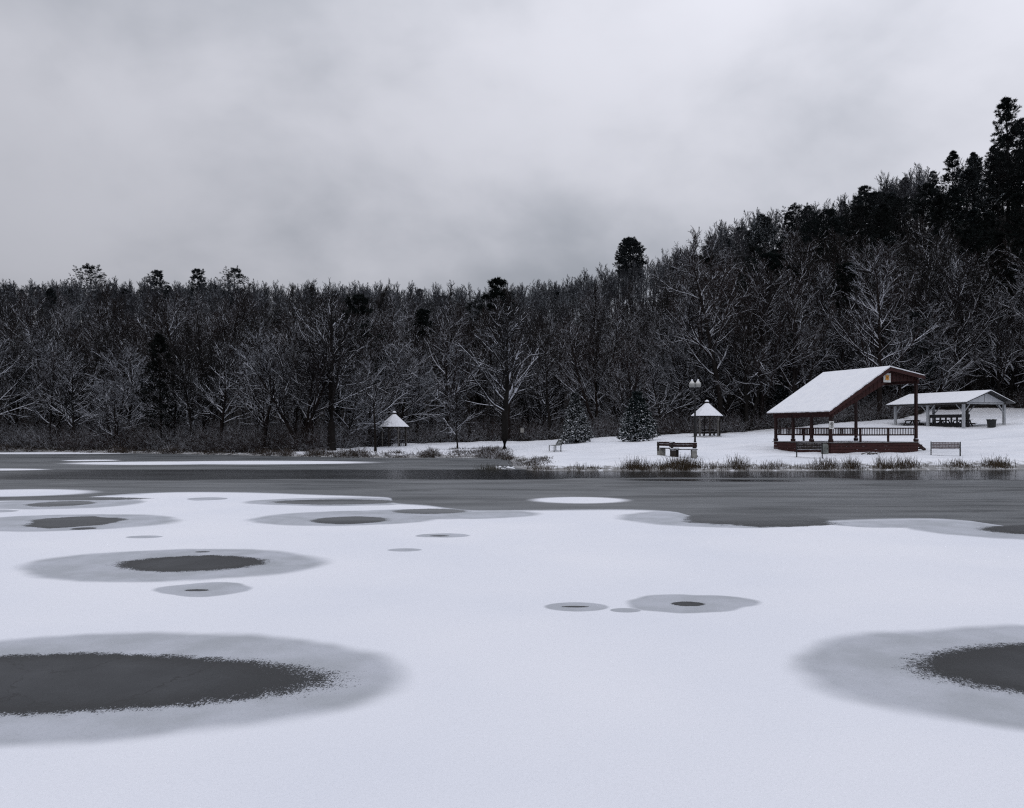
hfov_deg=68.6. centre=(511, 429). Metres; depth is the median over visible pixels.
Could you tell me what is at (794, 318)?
bare tree
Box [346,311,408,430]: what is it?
bare tree
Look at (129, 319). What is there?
bare tree
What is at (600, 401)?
bare tree
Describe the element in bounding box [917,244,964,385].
bare tree
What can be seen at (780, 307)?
bare tree
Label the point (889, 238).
pine tree
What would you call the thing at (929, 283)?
bare tree
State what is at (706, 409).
gazebo
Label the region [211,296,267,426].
bare tree
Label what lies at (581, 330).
bare tree
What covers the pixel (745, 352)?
bare tree
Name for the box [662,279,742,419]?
bare tree
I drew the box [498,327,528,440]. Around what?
bare tree
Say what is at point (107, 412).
bare tree
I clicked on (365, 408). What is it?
bare tree
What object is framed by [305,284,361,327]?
bare tree
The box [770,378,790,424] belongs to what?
spruce tree
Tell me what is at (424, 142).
sky
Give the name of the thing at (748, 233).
pine tree
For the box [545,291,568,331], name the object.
pine tree
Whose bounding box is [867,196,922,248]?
pine tree
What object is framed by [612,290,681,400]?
bare tree
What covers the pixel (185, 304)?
bare tree
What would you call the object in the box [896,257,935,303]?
pine tree
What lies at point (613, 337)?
bare tree
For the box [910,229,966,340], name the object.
pine tree
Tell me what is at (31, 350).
bare tree
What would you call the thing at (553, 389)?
bare tree
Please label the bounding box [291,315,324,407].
bare tree
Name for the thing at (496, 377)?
bare tree
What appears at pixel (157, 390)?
bare tree
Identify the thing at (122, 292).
pine tree
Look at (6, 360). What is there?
bare tree
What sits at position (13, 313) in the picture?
bare tree
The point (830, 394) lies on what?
bandstand
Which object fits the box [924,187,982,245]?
pine tree
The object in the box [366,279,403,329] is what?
bare tree
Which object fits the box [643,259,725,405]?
bare tree
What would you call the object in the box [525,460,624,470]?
bank grass
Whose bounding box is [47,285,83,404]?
bare tree
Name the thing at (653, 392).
bare tree
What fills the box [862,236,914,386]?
bare tree
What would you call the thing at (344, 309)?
bare tree
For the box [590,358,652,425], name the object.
bare tree
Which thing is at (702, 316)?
bare tree
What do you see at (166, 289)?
pine tree
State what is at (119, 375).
bare tree
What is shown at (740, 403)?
bare tree
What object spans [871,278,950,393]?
bare tree
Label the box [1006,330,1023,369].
bare tree
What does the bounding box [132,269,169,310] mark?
pine tree
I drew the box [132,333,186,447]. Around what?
pine tree
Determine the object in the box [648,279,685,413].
bare tree
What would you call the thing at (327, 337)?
bare tree
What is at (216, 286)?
pine tree
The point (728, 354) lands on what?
bare tree
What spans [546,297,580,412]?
bare tree
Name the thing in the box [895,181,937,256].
pine tree
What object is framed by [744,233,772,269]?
pine tree
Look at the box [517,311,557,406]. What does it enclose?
bare tree
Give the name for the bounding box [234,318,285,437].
bare tree
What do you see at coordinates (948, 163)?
pine tree
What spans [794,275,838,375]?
bare tree
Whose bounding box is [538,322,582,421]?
bare tree
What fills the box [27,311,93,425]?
bare tree
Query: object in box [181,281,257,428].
bare tree
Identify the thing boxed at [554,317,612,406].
bare tree
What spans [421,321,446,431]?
bare tree
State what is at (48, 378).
bare tree
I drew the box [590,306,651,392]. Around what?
bare tree
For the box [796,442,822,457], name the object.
park bench
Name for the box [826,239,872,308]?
bare tree
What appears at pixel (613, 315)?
bare tree
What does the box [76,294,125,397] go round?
bare tree
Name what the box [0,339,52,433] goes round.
bare tree
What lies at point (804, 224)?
pine tree
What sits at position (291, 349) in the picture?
bare tree
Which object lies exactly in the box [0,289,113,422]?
bare tree
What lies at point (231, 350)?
bare tree
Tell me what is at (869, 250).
pine tree
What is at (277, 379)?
bare tree
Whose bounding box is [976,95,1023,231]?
pine tree
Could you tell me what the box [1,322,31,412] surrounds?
bare tree
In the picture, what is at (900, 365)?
bare tree
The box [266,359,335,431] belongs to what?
bare tree
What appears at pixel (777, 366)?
bare tree
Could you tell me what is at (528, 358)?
bare tree
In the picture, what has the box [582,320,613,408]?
bare tree
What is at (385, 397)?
bare tree
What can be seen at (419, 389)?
bare tree
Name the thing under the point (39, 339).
bare tree
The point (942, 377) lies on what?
bare tree
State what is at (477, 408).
bare tree
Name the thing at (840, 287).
bare tree
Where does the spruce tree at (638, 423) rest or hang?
on the ground at (978, 438)
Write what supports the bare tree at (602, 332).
on the ground at (978, 438)
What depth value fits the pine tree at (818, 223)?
121.92 m
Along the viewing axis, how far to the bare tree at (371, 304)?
95.74 m
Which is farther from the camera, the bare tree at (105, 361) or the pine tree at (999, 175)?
the pine tree at (999, 175)
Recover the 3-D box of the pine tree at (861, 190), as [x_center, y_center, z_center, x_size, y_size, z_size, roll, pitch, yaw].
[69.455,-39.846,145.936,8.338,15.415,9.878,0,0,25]
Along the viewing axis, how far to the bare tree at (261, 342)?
64.61 m
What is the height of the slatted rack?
1.180 m
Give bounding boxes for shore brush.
[0,441,518,460]
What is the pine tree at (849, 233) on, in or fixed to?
on the ground at (978, 438)
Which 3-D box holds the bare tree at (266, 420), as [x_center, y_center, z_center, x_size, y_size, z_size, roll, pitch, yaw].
[-20.218,-3.062,60.469,7.998,9.841,5.709,0,0,33]
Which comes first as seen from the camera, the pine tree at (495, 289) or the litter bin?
the litter bin
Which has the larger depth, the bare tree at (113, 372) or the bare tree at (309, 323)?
the bare tree at (113, 372)
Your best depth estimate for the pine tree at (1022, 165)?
123.30 m
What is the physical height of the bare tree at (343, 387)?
11.184 m
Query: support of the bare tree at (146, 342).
on the ground at (978, 438)
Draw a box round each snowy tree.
[401,301,492,440]
[874,294,984,409]
[968,311,1023,397]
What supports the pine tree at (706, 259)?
on the ground at (978, 438)
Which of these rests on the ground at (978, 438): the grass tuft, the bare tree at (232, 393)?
the bare tree at (232, 393)
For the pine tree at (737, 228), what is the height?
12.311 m
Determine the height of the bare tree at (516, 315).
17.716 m
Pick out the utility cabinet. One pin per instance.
(825, 448)
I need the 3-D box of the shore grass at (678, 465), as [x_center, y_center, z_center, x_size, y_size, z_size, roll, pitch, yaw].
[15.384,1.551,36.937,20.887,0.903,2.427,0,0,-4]
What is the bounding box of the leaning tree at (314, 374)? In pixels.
[227,312,395,448]
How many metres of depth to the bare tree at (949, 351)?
87.76 m
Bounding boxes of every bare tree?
[0,285,26,413]
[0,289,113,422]
[0,293,48,382]
[0,317,26,407]
[0,319,95,438]
[0,335,58,421]
[0,336,40,429]
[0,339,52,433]
[0,340,15,401]
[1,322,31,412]
[1,327,36,430]
[4,329,98,418]
[6,337,107,439]
[9,321,86,418]
[20,336,97,443]
[22,327,42,431]
[26,354,78,437]
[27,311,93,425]
[30,346,108,445]
[31,324,85,424]
[39,346,97,436]
[42,300,86,342]
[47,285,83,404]
[63,306,117,414]
[63,334,95,423]
[65,320,91,349]
[66,340,169,432]
[73,378,146,445]
[74,321,122,434]
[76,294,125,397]
[80,339,136,420]
[86,276,130,385]
[86,340,187,436]
[88,345,146,415]
[90,335,128,425]
[98,315,147,425]
[105,311,149,429]
[110,296,151,380]
[111,334,167,428]
[117,322,165,413]
[128,325,157,421]
[134,291,218,427]
[134,336,222,438]
[136,312,205,427]
[137,293,180,341]
[141,339,207,442]
[147,332,209,433]
[151,310,209,379]
[157,300,237,430]
[158,340,236,444]
[163,311,246,435]
[166,311,234,444]
[168,287,208,420]
[169,290,234,371]
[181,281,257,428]
[184,316,229,422]
[188,334,276,444]
[193,299,232,389]
[200,312,244,432]
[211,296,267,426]
[212,313,233,419]
[217,318,301,437]
[224,330,286,438]
[225,332,310,447]
[234,297,294,433]
[234,300,288,409]
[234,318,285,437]
[243,303,294,348]
[248,328,283,427]
[258,302,286,407]
[258,311,346,425]
[261,283,316,331]
[263,326,345,442]
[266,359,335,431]
[272,311,303,429]
[273,279,338,410]
[276,317,320,448]
[285,317,373,423]
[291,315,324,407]
[293,298,341,436]
[303,301,374,424]
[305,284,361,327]
[310,299,358,429]
[319,365,397,445]
[327,310,434,436]
[328,302,346,421]
[336,353,415,445]
[346,294,401,415]
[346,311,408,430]
[356,320,424,423]
[359,292,417,416]
[362,305,425,373]
[362,323,406,434]
[363,345,449,430]
[364,288,397,348]
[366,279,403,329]
[374,325,442,433]
[382,334,452,438]
[385,292,428,404]
[388,335,421,430]
[392,319,453,424]
[397,320,437,419]
[417,288,474,402]
[419,298,466,417]
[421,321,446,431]
[424,314,445,412]
[427,301,471,409]
[433,349,478,436]
[438,360,472,406]
[445,336,469,419]
[447,304,483,439]
[451,294,507,403]
[454,312,498,422]
[462,342,499,413]
[467,287,547,424]
[470,309,508,425]
[475,350,531,415]
[476,336,511,403]
[479,365,530,436]
[492,287,533,385]
[497,372,552,433]
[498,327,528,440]
[509,311,552,426]
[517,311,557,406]
[517,323,568,437]
[519,352,588,435]
[520,332,547,416]
[530,297,565,362]
[532,357,567,421]
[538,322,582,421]
[543,327,587,414]
[545,318,577,428]
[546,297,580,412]
[546,297,616,406]
[547,312,626,433]
[552,356,631,422]
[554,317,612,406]
[563,336,591,397]
[566,308,639,414]
[567,314,588,389]
[571,289,592,391]
[575,276,611,410]
[578,314,615,418]
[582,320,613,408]
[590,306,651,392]
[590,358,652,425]
[600,329,665,415]
[604,312,632,396]
[606,303,620,394]
[608,281,657,349]
[608,304,663,381]
[611,359,665,415]
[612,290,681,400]
[612,298,643,355]
[612,348,700,430]
[624,308,710,411]
[625,305,673,384]
[633,293,678,406]
[634,334,666,391]
[635,284,735,422]
[635,313,681,421]
[639,330,723,420]
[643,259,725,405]
[645,227,761,428]
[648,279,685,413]
[660,314,766,424]
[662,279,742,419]
[673,233,743,378]
[679,252,745,402]
[679,274,739,383]
[682,249,711,304]
[687,254,732,402]
[702,300,737,414]
[704,242,774,407]
[709,282,794,430]
[710,256,827,427]
[712,275,764,416]
[723,244,754,297]
[725,257,749,384]
[728,257,782,418]
[732,320,840,420]
[749,304,808,397]
[755,273,823,419]
[757,255,851,426]
[757,275,797,403]
[764,262,882,375]
[771,301,876,415]
[772,229,837,383]
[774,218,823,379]
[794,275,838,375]
[797,260,894,360]
[802,285,896,370]
[810,242,942,418]
[814,227,870,370]
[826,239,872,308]
[828,234,919,367]
[829,237,879,328]
[834,238,980,395]
[837,277,932,398]
[839,254,900,393]
[845,278,917,398]
[857,297,945,412]
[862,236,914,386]
[865,266,907,313]
[871,251,1011,390]
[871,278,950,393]
[881,239,924,305]
[883,212,960,365]
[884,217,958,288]
[900,235,1007,390]
[902,220,986,392]
[905,322,987,408]
[913,295,984,392]
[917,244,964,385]
[936,243,1023,392]
[948,264,1023,404]
[953,283,1023,407]
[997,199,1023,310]
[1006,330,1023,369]
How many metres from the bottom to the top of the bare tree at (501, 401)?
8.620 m
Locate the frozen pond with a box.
[0,451,1023,807]
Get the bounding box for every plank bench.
[657,441,678,456]
[669,442,697,457]
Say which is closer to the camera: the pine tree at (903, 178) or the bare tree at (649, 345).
the bare tree at (649, 345)
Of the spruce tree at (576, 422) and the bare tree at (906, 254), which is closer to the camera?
the spruce tree at (576, 422)
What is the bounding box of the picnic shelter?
[886,390,1015,428]
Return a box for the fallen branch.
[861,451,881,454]
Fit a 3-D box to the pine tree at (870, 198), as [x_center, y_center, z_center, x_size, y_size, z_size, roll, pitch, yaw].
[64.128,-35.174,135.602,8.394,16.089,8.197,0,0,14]
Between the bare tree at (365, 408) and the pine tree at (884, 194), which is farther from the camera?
the pine tree at (884, 194)
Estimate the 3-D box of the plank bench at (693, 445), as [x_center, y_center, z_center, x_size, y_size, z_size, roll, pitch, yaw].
[9.366,1.148,41.014,1.500,0.847,0.452,0,0,4]
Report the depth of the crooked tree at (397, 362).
75.19 m
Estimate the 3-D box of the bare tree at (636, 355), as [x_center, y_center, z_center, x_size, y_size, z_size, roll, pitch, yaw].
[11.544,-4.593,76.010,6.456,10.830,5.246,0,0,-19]
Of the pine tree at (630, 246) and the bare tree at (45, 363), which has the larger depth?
the pine tree at (630, 246)
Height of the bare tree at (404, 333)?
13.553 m
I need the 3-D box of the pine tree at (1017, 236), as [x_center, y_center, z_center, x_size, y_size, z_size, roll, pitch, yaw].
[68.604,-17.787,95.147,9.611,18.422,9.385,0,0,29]
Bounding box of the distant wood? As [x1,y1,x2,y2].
[0,157,968,396]
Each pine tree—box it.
[2,284,12,305]
[12,289,34,308]
[36,288,62,339]
[63,289,81,325]
[67,263,110,298]
[117,288,133,324]
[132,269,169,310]
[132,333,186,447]
[133,287,159,307]
[155,286,172,313]
[181,268,209,299]
[208,284,218,306]
[215,266,249,302]
[220,290,234,304]
[304,287,317,299]
[313,292,393,431]
[397,308,452,420]
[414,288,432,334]
[453,275,520,416]
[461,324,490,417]
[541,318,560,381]
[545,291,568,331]
[613,236,646,305]
[664,256,684,278]
[690,254,727,323]
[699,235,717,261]
[715,238,738,255]
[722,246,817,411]
[729,227,749,256]
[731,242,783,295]
[734,230,754,255]
[736,213,781,250]
[744,216,787,267]
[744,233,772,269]
[769,264,818,378]
[773,239,793,268]
[775,202,811,239]
[775,211,802,253]
[783,221,825,263]
[795,202,854,260]
[798,205,821,253]
[805,226,839,295]
[814,261,874,369]
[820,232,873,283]
[833,227,879,307]
[837,200,849,250]
[838,200,890,249]
[842,195,873,245]
[847,191,891,231]
[848,185,878,232]
[856,237,880,288]
[862,202,899,291]
[867,195,916,242]
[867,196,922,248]
[867,235,901,298]
[875,190,898,210]
[883,192,909,234]
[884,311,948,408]
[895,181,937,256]
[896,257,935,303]
[898,177,912,233]
[898,230,923,271]
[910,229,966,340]
[918,171,946,223]
[918,187,949,227]
[919,193,972,259]
[919,207,968,254]
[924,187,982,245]
[935,150,971,219]
[941,226,993,335]
[944,155,1002,241]
[944,167,1007,230]
[949,272,991,373]
[952,248,983,352]
[953,208,1008,263]
[964,152,987,209]
[966,231,1023,390]
[967,210,1012,292]
[968,236,1023,334]
[972,151,1023,231]
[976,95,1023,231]
[979,144,1004,211]
[986,134,1013,206]
[987,154,1022,233]
[991,260,1023,381]
[998,117,1023,197]
[1003,149,1023,212]
[1007,248,1022,290]
[1008,151,1023,206]
[1010,232,1023,279]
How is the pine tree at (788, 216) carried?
on the ground at (978, 438)
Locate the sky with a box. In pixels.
[0,0,1023,330]
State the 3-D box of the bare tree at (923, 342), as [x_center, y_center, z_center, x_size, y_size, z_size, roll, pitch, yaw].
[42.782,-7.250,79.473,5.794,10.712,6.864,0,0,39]
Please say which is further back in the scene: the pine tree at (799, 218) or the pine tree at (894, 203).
the pine tree at (799, 218)
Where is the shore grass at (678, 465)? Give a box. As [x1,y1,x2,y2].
[616,452,1017,470]
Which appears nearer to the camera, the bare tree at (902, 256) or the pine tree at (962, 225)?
the bare tree at (902, 256)
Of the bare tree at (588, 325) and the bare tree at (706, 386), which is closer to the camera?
the bare tree at (706, 386)
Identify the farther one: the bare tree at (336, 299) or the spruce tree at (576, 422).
the bare tree at (336, 299)
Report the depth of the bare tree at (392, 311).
88.54 m
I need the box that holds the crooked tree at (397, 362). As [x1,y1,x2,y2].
[367,338,443,410]
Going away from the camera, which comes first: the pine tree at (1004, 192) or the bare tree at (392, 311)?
the bare tree at (392, 311)
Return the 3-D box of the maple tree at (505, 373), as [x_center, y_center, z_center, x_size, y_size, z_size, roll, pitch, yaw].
[-0.865,-3.825,57.208,9.334,11.588,6.116,0,0,-34]
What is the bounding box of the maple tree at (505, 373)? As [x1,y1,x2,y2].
[443,301,545,448]
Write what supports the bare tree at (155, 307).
on the ground at (978, 438)
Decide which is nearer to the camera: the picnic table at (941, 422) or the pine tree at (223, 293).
the picnic table at (941, 422)
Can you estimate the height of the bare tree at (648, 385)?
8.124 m
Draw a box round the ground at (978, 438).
[0,208,1023,470]
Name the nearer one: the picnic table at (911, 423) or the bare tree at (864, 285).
the picnic table at (911, 423)
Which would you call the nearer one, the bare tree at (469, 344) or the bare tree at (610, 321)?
the bare tree at (469, 344)
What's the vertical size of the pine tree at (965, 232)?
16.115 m
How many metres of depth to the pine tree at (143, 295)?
170.02 m
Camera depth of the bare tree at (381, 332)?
81.15 m
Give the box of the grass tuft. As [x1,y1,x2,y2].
[474,463,507,469]
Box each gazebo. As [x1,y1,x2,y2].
[379,411,408,446]
[691,400,722,436]
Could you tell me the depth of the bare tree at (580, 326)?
104.81 m
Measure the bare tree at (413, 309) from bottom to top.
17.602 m
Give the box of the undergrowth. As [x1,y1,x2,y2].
[0,372,1023,454]
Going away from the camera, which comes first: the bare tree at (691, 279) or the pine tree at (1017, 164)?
the bare tree at (691, 279)
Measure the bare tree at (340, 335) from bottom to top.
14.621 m
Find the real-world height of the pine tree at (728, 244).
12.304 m
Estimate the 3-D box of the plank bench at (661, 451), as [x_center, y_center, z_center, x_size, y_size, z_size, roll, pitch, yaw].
[8.657,1.104,41.794,0.453,0.847,1.500,0,0,-28]
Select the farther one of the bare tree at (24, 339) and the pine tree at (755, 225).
the pine tree at (755, 225)
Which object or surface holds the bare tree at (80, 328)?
on the ground at (978, 438)
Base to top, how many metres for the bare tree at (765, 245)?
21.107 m
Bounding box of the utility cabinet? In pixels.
[821,444,827,453]
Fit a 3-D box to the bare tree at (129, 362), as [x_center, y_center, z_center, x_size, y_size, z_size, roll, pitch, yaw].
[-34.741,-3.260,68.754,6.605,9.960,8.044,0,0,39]
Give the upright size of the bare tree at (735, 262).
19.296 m
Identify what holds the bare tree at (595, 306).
on the ground at (978, 438)
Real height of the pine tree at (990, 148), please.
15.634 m
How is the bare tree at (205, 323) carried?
on the ground at (978, 438)
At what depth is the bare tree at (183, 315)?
83.35 m
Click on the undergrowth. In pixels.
(135, 440)
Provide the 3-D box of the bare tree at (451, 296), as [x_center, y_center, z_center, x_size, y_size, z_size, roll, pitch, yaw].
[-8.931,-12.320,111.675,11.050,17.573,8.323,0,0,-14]
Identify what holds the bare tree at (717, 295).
on the ground at (978, 438)
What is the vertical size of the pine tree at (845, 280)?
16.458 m
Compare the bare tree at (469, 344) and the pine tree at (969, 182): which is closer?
the bare tree at (469, 344)
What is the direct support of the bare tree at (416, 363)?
on the ground at (978, 438)
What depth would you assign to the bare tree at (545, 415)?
80.12 m
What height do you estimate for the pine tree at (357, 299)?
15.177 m
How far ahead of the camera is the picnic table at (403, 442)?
67.67 m
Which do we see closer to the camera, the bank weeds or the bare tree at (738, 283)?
the bank weeds
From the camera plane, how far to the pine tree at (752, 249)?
119.04 m
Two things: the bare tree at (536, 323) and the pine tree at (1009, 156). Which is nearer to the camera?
the bare tree at (536, 323)
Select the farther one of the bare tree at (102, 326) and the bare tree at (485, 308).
the bare tree at (485, 308)
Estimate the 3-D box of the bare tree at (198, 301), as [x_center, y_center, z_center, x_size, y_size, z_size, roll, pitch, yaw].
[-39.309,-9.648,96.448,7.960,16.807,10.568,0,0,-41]
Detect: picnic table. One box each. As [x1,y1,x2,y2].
[390,439,406,445]
[899,420,925,425]
[931,420,949,423]
[949,420,974,425]
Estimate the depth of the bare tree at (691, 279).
105.97 m
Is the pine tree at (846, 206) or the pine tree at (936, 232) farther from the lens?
the pine tree at (846, 206)
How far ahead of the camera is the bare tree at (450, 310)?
107.44 m
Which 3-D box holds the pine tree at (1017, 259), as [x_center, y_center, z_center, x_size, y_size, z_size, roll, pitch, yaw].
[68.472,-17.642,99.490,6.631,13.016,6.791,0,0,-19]
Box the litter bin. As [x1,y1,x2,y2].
[986,419,996,427]
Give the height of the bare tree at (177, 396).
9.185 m
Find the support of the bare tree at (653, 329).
on the ground at (978, 438)
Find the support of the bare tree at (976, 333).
on the ground at (978, 438)
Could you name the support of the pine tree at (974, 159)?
on the ground at (978, 438)
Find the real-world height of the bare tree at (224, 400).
10.020 m
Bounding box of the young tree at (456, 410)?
[434,392,488,447]
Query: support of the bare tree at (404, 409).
on the ground at (978, 438)
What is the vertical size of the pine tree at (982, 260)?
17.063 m
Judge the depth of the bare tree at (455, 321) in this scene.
99.20 m
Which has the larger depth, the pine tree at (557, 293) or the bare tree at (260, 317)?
the pine tree at (557, 293)
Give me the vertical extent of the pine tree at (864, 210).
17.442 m
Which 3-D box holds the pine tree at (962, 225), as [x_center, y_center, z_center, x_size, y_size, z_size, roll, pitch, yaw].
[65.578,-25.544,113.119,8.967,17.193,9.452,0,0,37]
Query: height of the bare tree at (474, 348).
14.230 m
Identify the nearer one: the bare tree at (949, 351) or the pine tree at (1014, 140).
the bare tree at (949, 351)
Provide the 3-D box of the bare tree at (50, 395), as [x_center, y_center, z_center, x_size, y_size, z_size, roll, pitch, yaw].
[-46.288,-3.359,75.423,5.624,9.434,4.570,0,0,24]
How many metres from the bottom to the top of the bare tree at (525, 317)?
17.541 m
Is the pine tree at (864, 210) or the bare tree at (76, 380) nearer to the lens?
the bare tree at (76, 380)
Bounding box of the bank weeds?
[441,444,555,466]
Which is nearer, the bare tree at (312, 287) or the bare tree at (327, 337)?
the bare tree at (327, 337)
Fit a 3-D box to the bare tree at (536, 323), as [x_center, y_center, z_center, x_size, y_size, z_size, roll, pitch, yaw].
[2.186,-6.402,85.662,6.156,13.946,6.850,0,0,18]
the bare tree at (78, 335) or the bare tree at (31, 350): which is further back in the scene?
the bare tree at (78, 335)
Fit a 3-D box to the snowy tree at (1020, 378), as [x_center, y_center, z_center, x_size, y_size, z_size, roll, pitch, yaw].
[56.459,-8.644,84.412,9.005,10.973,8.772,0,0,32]
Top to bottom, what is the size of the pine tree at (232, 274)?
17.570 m
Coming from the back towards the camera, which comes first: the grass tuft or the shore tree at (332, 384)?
the shore tree at (332, 384)
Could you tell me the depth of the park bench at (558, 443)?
51.62 m
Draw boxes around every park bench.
[549,439,563,451]
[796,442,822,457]
[930,442,960,455]
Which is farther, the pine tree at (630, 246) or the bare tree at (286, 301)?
the pine tree at (630, 246)
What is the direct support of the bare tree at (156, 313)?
on the ground at (978, 438)
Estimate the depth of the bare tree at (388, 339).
78.02 m
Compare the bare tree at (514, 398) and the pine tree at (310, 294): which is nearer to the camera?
the bare tree at (514, 398)
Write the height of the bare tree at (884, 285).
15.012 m
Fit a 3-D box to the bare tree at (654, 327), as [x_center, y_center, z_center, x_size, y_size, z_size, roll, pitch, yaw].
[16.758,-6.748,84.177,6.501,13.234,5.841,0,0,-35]
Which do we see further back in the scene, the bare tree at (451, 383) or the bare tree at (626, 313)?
the bare tree at (626, 313)
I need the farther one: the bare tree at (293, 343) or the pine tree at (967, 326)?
the pine tree at (967, 326)
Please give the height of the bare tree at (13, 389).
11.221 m
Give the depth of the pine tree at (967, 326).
94.59 m
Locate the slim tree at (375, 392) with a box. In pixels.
[360,379,394,451]
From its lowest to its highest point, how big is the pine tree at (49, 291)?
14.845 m
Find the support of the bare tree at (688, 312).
on the ground at (978, 438)
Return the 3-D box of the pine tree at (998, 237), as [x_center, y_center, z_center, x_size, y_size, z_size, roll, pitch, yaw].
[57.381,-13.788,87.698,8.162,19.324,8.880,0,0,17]
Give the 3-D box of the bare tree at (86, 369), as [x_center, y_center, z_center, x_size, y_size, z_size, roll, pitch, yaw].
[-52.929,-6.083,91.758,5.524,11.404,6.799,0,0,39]
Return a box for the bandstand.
[766,366,925,453]
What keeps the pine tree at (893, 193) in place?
on the ground at (978, 438)
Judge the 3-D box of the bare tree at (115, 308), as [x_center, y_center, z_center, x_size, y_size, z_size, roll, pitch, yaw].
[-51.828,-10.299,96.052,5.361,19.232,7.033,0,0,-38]
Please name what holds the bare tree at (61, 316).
on the ground at (978, 438)
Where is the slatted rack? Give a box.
[929,414,969,426]
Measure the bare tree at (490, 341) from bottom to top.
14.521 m
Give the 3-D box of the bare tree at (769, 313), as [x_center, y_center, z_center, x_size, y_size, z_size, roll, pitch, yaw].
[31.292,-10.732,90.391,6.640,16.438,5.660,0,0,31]
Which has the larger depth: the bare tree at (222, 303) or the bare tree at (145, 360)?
the bare tree at (222, 303)
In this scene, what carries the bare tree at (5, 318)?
on the ground at (978, 438)
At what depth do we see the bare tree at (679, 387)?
80.10 m
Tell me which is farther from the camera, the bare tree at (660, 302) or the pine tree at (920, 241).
the pine tree at (920, 241)
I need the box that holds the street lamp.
[689,379,700,456]
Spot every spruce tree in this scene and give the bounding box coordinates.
[85,388,121,434]
[560,392,594,443]
[616,390,660,441]
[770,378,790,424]
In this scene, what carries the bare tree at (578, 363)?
on the ground at (978, 438)
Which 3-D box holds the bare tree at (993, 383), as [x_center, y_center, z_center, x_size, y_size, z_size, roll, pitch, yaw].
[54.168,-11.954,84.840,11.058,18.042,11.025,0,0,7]
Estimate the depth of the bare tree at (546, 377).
77.15 m
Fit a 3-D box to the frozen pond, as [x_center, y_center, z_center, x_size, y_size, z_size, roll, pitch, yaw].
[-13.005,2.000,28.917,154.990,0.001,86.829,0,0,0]
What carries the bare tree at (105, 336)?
on the ground at (978, 438)
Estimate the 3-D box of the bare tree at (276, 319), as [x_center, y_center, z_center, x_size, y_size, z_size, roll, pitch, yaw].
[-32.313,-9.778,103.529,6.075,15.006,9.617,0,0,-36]
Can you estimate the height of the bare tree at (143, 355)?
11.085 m
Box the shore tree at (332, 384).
[293,279,373,450]
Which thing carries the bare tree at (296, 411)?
on the ground at (978, 438)
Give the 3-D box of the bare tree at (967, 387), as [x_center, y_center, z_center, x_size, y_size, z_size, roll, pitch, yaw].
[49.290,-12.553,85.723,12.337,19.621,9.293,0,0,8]
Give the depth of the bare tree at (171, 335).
82.38 m
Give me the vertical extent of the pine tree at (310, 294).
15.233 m
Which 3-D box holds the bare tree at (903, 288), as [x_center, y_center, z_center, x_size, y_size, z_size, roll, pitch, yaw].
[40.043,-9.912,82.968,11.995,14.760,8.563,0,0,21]
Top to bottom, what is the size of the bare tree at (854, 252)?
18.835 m
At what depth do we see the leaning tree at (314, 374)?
58.91 m
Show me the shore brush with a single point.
(432, 453)
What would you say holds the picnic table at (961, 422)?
on the picnic shelter
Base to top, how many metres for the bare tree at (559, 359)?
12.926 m
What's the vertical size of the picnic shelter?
3.530 m
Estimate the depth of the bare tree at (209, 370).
66.72 m
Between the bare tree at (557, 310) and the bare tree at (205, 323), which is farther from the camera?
the bare tree at (557, 310)
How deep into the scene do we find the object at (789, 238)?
99.05 m
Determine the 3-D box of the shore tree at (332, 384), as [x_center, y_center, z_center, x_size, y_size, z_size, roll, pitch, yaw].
[-13.540,-4.930,59.487,5.304,14.023,6.899,0,0,33]
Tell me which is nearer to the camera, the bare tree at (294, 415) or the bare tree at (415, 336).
the bare tree at (294, 415)
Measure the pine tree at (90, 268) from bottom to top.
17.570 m
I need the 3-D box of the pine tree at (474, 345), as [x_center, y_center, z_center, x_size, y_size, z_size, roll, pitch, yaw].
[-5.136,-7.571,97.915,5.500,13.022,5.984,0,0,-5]
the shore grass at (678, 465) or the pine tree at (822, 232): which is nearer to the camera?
the shore grass at (678, 465)
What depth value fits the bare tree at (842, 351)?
77.37 m
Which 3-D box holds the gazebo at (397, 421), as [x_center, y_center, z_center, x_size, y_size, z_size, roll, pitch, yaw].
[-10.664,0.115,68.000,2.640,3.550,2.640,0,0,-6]
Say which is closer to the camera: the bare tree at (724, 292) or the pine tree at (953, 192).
the bare tree at (724, 292)
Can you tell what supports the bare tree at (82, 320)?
on the ground at (978, 438)
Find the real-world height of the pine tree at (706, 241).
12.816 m
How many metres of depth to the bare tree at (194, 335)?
71.05 m
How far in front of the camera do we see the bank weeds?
43.43 m
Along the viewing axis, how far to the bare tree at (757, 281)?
81.21 m
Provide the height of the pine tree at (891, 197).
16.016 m
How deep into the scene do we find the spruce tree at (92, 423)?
71.57 m
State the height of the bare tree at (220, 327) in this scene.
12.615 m
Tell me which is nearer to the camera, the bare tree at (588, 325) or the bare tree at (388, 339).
the bare tree at (388, 339)
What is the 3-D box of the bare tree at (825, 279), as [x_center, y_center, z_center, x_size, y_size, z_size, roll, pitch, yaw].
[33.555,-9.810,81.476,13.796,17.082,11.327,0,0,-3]

